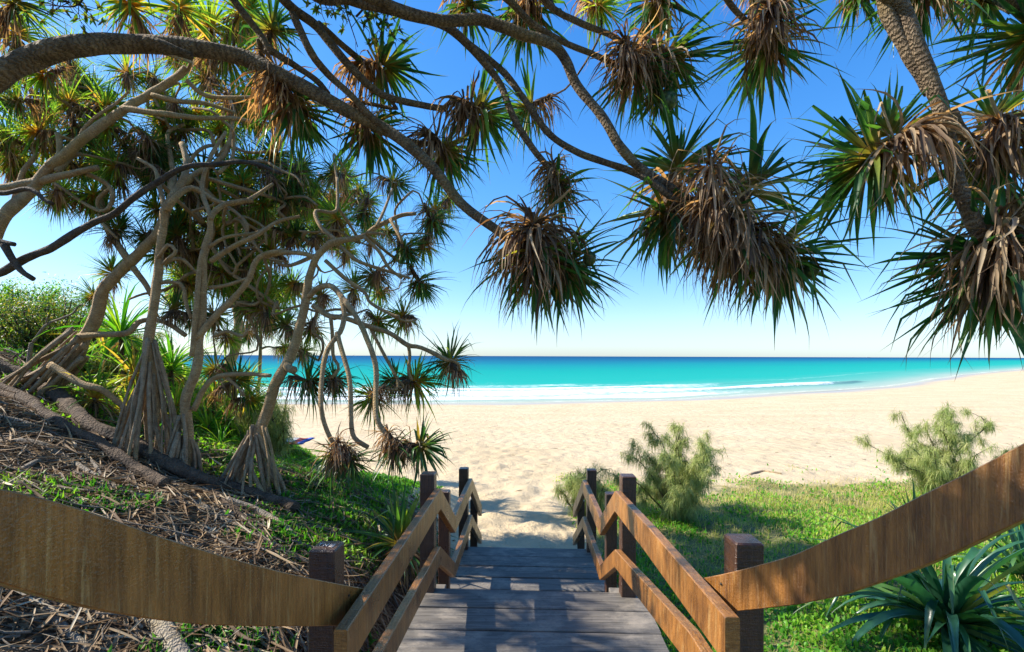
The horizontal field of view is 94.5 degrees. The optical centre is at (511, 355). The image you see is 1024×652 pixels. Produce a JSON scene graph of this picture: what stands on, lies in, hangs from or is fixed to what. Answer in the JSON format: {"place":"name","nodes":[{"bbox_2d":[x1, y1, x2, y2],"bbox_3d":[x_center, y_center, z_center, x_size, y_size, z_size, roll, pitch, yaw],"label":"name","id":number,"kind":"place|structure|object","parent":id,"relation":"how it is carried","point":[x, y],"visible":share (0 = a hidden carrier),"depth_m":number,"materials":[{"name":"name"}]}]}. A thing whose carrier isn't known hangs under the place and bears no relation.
{"place":"outdoors","nodes":[
{"label":"outdoors","id":0,"kind":"place"},
{"bbox_2d":[0,324,1023,651],"bbox_3d":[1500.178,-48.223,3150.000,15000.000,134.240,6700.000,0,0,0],"label":"ground","id":1,"kind":"structure","parent":0,"point":[750,434],"depth_m":17.72,"materials":[{"name":"beige sand"}]},
{"bbox_2d":[0,274,89,330],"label":"leafy shrub","id":2,"kind":"object","parent":1,"relation":"on","point":[4,287],"visible":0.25,"depth_m":8.07,"materials":[{"name":"green plant"}]},
{"bbox_2d":[32,318,62,346],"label":"strappy shrub","id":3,"kind":"object","parent":1,"relation":"on","point":[49,334],"visible":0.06,"depth_m":7.48,"materials":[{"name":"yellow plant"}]},
{"bbox_2d":[0,414,101,473],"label":"fallen limb","id":4,"kind":"object","parent":1,"relation":"on","point":[91,461],"visible":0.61,"depth_m":4.63,"materials":[{"name":"brown wood"}]},
{"bbox_2d":[26,304,89,362],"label":"dead branch","id":5,"kind":"object","parent":1,"relation":"on","point":[30,350],"visible":0.72,"depth_m":6.20,"materials":[{"name":"brown wood"}]},
{"bbox_2d":[36,329,105,371],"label":"strappy shrub","id":6,"kind":"object","parent":1,"relation":"on","point":[86,355],"visible":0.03,"depth_m":6.93,"materials":[{"name":"green plant"}]},
{"bbox_2d":[0,274,144,364],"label":"leafy shrub","id":7,"kind":"object","parent":1,"relation":"on","point":[27,321],"visible":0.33,"depth_m":7.25,"materials":[{"name":"green plant"}]},
{"bbox_2d":[14,458,137,513],"bbox_3d":[-3.722,1.114,4.009,1.318,0.378,0.410,0,0,21],"label":"fallen limb","id":8,"kind":"object","parent":1,"relation":"on","point":[32,463],"visible":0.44,"depth_m":4.19,"materials":[{"name":"brown wood"}]},
{"bbox_2d":[0,382,171,488],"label":"fallen log","id":9,"kind":"object","parent":1,"relation":"on","point":[150,475],"visible":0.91,"depth_m":4.74,"materials":[{"name":"wood"}]},
{"bbox_2d":[54,321,128,383],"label":"strappy shrub","id":10,"kind":"object","parent":1,"relation":"on","point":[99,340],"visible":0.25,"depth_m":6.86,"materials":[{"name":"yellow plant"}]},
{"bbox_2d":[47,353,139,418],"bbox_3d":[-4.893,0.447,5.564,1.101,1.103,1.098,0,0,0],"label":"strappy shrub","id":11,"kind":"object","parent":1,"relation":"on","point":[95,401],"visible":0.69,"depth_m":5.57,"materials":[{"name":"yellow plant"}]},
{"bbox_2d":[31,278,176,387],"bbox_3d":[-5.640,-0.249,6.610,1.558,1.729,1.496,0,0,39],"label":"strappy shrub","id":12,"kind":"object","parent":1,"relation":"on","point":[116,324],"visible":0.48,"depth_m":6.53,"materials":[{"name":"green plant"}]},
{"bbox_2d":[66,323,177,377],"bbox_3d":[-5.952,0.073,7.184,1.315,1.223,1.173,0,0,0],"label":"shrub","id":13,"kind":"object","parent":1,"relation":"on","point":[109,363],"visible":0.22,"depth_m":6.96,"materials":[{"name":"green plant"}]},
{"bbox_2d":[0,0,253,238],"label":"pandanus tree","id":14,"kind":"object","parent":1,"relation":"on","point":[60,153],"visible":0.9,"depth_m":5.44,"materials":[{"name":"green plant"}]},
{"bbox_2d":[100,381,164,419],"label":"strappy shrub","id":15,"kind":"object","parent":1,"relation":"on","point":[116,392],"visible":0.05,"depth_m":5.81,"materials":[{"name":"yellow plant"}]},
{"bbox_2d":[80,323,189,402],"bbox_3d":[-5.119,0.217,6.351,1.278,1.310,1.299,0,0,30],"label":"strappy shrub","id":16,"kind":"object","parent":1,"relation":"on","point":[129,368],"visible":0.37,"depth_m":6.21,"materials":[{"name":"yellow plant"}]},
{"bbox_2d":[0,160,281,280],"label":"dead branch","id":17,"kind":"object","parent":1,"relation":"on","point":[15,263],"visible":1,"depth_m":4.89,"materials":[{"name":"brown wood"}]},
{"bbox_2d":[0,0,289,409],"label":"pandanus tree","id":18,"kind":"object","parent":1,"relation":"on","point":[60,363],"visible":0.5,"depth_m":5.79,"materials":[{"name":"green plant"}]},
{"bbox_2d":[0,359,299,512],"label":"fallen log","id":19,"kind":"object","parent":1,"relation":"on","point":[83,419],"visible":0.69,"depth_m":4.84,"materials":[{"name":"wood"}]},
{"bbox_2d":[142,618,191,651],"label":"fallen log","id":20,"kind":"object","parent":1,"relation":"on","point":[166,629],"visible":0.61,"depth_m":2.66,"materials":[{"name":"beige wood"}]},
{"bbox_2d":[129,328,220,397],"bbox_3d":[-5.126,0.170,7.143,1.445,1.300,1.468,0,0,-23],"label":"strappy shrub","id":21,"kind":"object","parent":1,"relation":"on","point":[175,359],"visible":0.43,"depth_m":7.17,"materials":[{"name":"green plant"}]},
{"bbox_2d":[129,505,230,547],"bbox_3d":[-2.765,1.391,3.953,1.061,0.338,0.164,0,0,8],"label":"fallen limb","id":22,"kind":"object","parent":1,"relation":"on","point":[160,516],"visible":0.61,"depth_m":3.94,"materials":[{"name":"brown wood"}]},
{"bbox_2d":[166,388,200,418],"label":"strappy shrub","id":23,"kind":"object","parent":1,"relation":"on","point":[178,408],"visible":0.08,"depth_m":6.22,"materials":[{"name":"green plant"}]},
{"bbox_2d":[164,379,218,413],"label":"strappy shrub","id":24,"kind":"object","parent":1,"relation":"on","point":[178,392],"visible":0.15,"depth_m":6.54,"materials":[{"name":"green plant"}]},
{"bbox_2d":[160,352,225,387],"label":"strappy shrub","id":25,"kind":"object","parent":1,"relation":"on","point":[186,376],"visible":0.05,"depth_m":7.93,"materials":[{"name":"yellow plant"}]},
{"bbox_2d":[175,369,237,424],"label":"strappy shrub","id":26,"kind":"object","parent":1,"relation":"on","point":[211,389],"visible":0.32,"depth_m":6.96,"materials":[{"name":"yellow plant"}]},
{"bbox_2d":[191,398,241,438],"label":"strappy shrub","id":27,"kind":"object","parent":1,"relation":"on","point":[205,421],"visible":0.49,"depth_m":6.38,"materials":[{"name":"green plant"}]},
{"bbox_2d":[101,106,333,469],"bbox_3d":[-3.724,-1.127,6.424,2.886,4.751,2.880,0,0,-36],"label":"pandanus tree","id":28,"kind":"object","parent":1,"relation":"on","point":[148,400],"visible":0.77,"depth_m":5.66,"materials":[{"name":"green plant"}]},
{"bbox_2d":[195,416,241,446],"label":"strappy shrub","id":29,"kind":"object","parent":1,"relation":"on","point":[221,437],"visible":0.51,"depth_m":5.99,"materials":[{"name":"green plant"}]},
{"bbox_2d":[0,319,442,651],"bbox_3d":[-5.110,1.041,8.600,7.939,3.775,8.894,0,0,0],"label":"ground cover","id":30,"kind":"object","parent":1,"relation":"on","point":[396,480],"visible":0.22,"depth_m":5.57,"materials":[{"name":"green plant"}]},
{"bbox_2d":[128,103,314,477],"bbox_3d":[-3.628,-1.079,6.324,3.795,4.816,2.125,0,0,42],"label":"pandanus tree","id":31,"kind":"object","parent":1,"relation":"on","point":[222,277],"visible":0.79,"depth_m":6.10,"materials":[{"name":"green plant"}]},
{"bbox_2d":[198,388,247,437],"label":"strappy shrub","id":32,"kind":"object","parent":1,"relation":"on","point":[231,422],"visible":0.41,"depth_m":6.73,"materials":[{"name":"green plant"}]},
{"bbox_2d":[172,481,279,517],"bbox_3d":[-2.780,1.406,4.482,1.208,0.330,0.336,0,0,6],"label":"fallen limb","id":33,"kind":"object","parent":1,"relation":"on","point":[207,505],"visible":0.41,"depth_m":4.34,"materials":[{"name":"brown wood"}]},
{"bbox_2d":[0,324,456,651],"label":"leaf litter","id":34,"kind":"object","parent":1,"relation":"on","point":[118,479],"visible":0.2,"depth_m":4.05,"materials":[{"name":"brown plant"}]},
{"bbox_2d":[32,596,94,651],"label":"fallen limb","id":35,"kind":"object","parent":34,"relation":"on","point":[75,636],"visible":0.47,"depth_m":2.54,"materials":[{"name":"grey wood"}]},
{"bbox_2d":[0,438,308,564],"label":"fallen limb","id":36,"kind":"object","parent":34,"relation":"on","point":[82,467],"visible":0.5,"depth_m":4.23,"materials":[{"name":"brown wood"}]},
{"bbox_2d":[205,485,266,531],"bbox_3d":[-2.672,1.442,4.496,1.082,0.288,0.156,0,0,36],"label":"fallen limb","id":37,"kind":"object","parent":34,"relation":"on","point":[229,507],"visible":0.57,"depth_m":4.38,"materials":[{"name":"wood"}]},
{"bbox_2d":[221,358,281,396],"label":"strappy shrub","id":38,"kind":"object","parent":1,"relation":"on","point":[254,368],"visible":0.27,"depth_m":7.64,"materials":[{"name":"green plant"}]},
{"bbox_2d":[226,496,304,548],"bbox_3d":[-2.276,1.528,4.403,0.982,0.363,0.158,0,0,21],"label":"fallen limb","id":39,"kind":"object","parent":1,"relation":"on","point":[268,514],"visible":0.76,"depth_m":4.45,"materials":[{"name":"wood"}]},
{"bbox_2d":[147,151,386,390],"bbox_3d":[-4.444,-1.295,8.692,4.742,4.752,2.362,0,0,0],"label":"pandanus tree","id":40,"kind":"object","parent":1,"relation":"on","point":[363,191],"visible":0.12,"depth_m":8.75,"materials":[{"name":"green plant"}]},
{"bbox_2d":[229,386,305,457],"bbox_3d":[-3.510,1.056,6.665,1.128,1.294,1.201,0,0,0],"label":"feathery bush","id":41,"kind":"object","parent":1,"relation":"on","point":[278,427],"visible":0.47,"depth_m":6.65,"materials":[{"name":"green plant"}]},
{"bbox_2d":[241,306,295,390],"bbox_3d":[-5.762,0.083,11.022,1.902,3.280,1.298,0,0,0],"label":"pandanus tree","id":42,"kind":"object","parent":1,"relation":"on","point":[277,350],"visible":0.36,"depth_m":10.96,"materials":[{"name":"green plant"}]},
{"bbox_2d":[288,437,314,444],"bbox_3d":[-3.744,1.339,7.455,1.100,0.051,0.500,0,0,0],"label":"beach towel","id":43,"kind":"object","parent":1,"relation":"on","point":[300,441],"visible":0.23,"depth_m":7.50,"materials":[{"name":"blue fabric"}]},
{"bbox_2d":[0,32,638,340],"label":"pandanus tree","id":44,"kind":"object","parent":1,"relation":"on","point":[541,261],"visible":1,"depth_m":3.40,"materials":[{"name":"green plant"}]},
{"bbox_2d":[19,0,131,33],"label":"leaves","id":45,"kind":"object","parent":44,"relation":"attached to","point":[42,3],"visible":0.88,"depth_m":3.23,"materials":[{"name":"green plant"}]},
{"bbox_2d":[221,146,480,504],"bbox_3d":[-1.995,-0.764,5.773,3.315,4.758,3.889,0,0,0],"label":"pandanus tree","id":46,"kind":"object","parent":1,"relation":"on","point":[338,459],"visible":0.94,"depth_m":5.41,"materials":[{"name":"green plant"}]},
{"bbox_2d":[337,475,454,592],"bbox_3d":[-1.056,1.784,4.639,1.138,1.189,1.104,0,0,34],"label":"young screw pine","id":47,"kind":"object","parent":1,"relation":"on","point":[395,528],"visible":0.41,"depth_m":4.61,"materials":[{"name":"green plant"}]},
{"bbox_2d":[397,547,668,651],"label":"boardwalk stairs","id":48,"kind":"structure","parent":1,"relation":"on","point":[498,599],"depth_m":3.09,"materials":[{"name":"grey wood"}]},
{"bbox_2d":[0,467,481,651],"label":"timber railing","id":49,"kind":"object","parent":48,"relation":"attached to","point":[61,552],"visible":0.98,"depth_m":1.19,"materials":[{"name":"brown wood"}]},
{"bbox_2d":[573,443,1023,651],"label":"timber railing","id":50,"kind":"object","parent":48,"relation":"attached to","point":[966,511],"visible":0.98,"depth_m":1.46,"materials":[{"name":"brown wood"}]},
{"bbox_2d":[222,0,908,349],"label":"pandanus tree","id":51,"kind":"object","parent":1,"relation":"on","point":[737,243],"visible":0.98,"depth_m":3.65,"materials":[{"name":"green plant"}]},
{"bbox_2d":[302,0,408,63],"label":"cluster","id":52,"kind":"object","parent":51,"relation":"attached to","point":[369,15],"visible":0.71,"depth_m":3.71,"materials":[{"name":"plant"}]},
{"bbox_2d":[550,458,615,515],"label":"feathery bush","id":53,"kind":"object","parent":1,"relation":"on","point":[573,483],"visible":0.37,"depth_m":7.91,"materials":[{"name":"green plant"}]},
{"bbox_2d":[607,420,726,523],"bbox_3d":[2.713,1.978,7.875,2.042,1.929,1.884,0,0,-43],"label":"feathery bush","id":54,"kind":"object","parent":1,"relation":"on","point":[678,495],"visible":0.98,"depth_m":7.55,"materials":[{"name":"green plant"}]},
{"bbox_2d":[354,414,1019,490],"bbox_3d":[14.030,3.537,21.785,39.860,1.603,24.414,0,0,0],"label":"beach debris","id":55,"kind":"object","parent":1,"relation":"on","point":[645,453],"visible":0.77,"depth_m":17.76,"materials":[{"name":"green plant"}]},
{"bbox_2d":[749,470,781,474],"bbox_3d":[6.300,2.931,11.919,0.789,0.078,0.370,0,0,0],"label":"driftwood","id":56,"kind":"object","parent":1,"relation":"on","point":[755,472],"visible":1,"depth_m":11.90,"materials":[{"name":"beige wood"}]},
{"bbox_2d":[553,459,1023,651],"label":"grass","id":57,"kind":"structure","parent":1,"relation":"on","point":[811,502],"depth_m":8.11,"materials":[{"name":"green plant"}]},
{"bbox_2d":[876,477,927,511],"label":"strap leaf plant","id":58,"kind":"object","parent":1,"relation":"on","point":[914,496],"visible":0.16,"depth_m":7.33,"materials":[{"name":"green plant"}]},
{"bbox_2d":[782,0,1023,381],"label":"pandanus tree","id":59,"kind":"object","parent":1,"relation":"on","point":[984,286],"visible":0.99,"depth_m":3.27,"materials":[{"name":"green plant"}]},
{"bbox_2d":[787,499,1023,651],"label":"strap leaf plant","id":60,"kind":"object","parent":1,"relation":"on","point":[955,604],"visible":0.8,"depth_m":4.17,"materials":[{"name":"green plant"}]},
{"bbox_2d":[852,399,1021,496],"bbox_3d":[8.026,1.868,9.168,2.854,2.169,2.646,0,0,-37],"label":"feathery bush","id":61,"kind":"object","parent":1,"relation":"on","point":[934,466],"visible":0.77,"depth_m":8.82,"materials":[{"name":"green plant"}]},
{"bbox_2d":[952,523,1023,583],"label":"strap leaf plant","id":62,"kind":"object","parent":1,"relation":"on","point":[1014,537],"visible":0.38,"depth_m":5.39,"materials":[{"name":"green plant"}]},
{"bbox_2d":[0,0,1023,357],"label":"sky","id":63,"kind":"structure","parent":0,"point":[650,323],"materials":[{"name":"blue"}]},
{"bbox_2d":[181,355,1023,403],"bbox_3d":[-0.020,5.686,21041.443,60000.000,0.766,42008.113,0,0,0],"label":"sea water","id":64,"kind":"structure","parent":0,"point":[520,379],"depth_m":155.90,"materials":[{"name":"teal liquid"}]}
]}

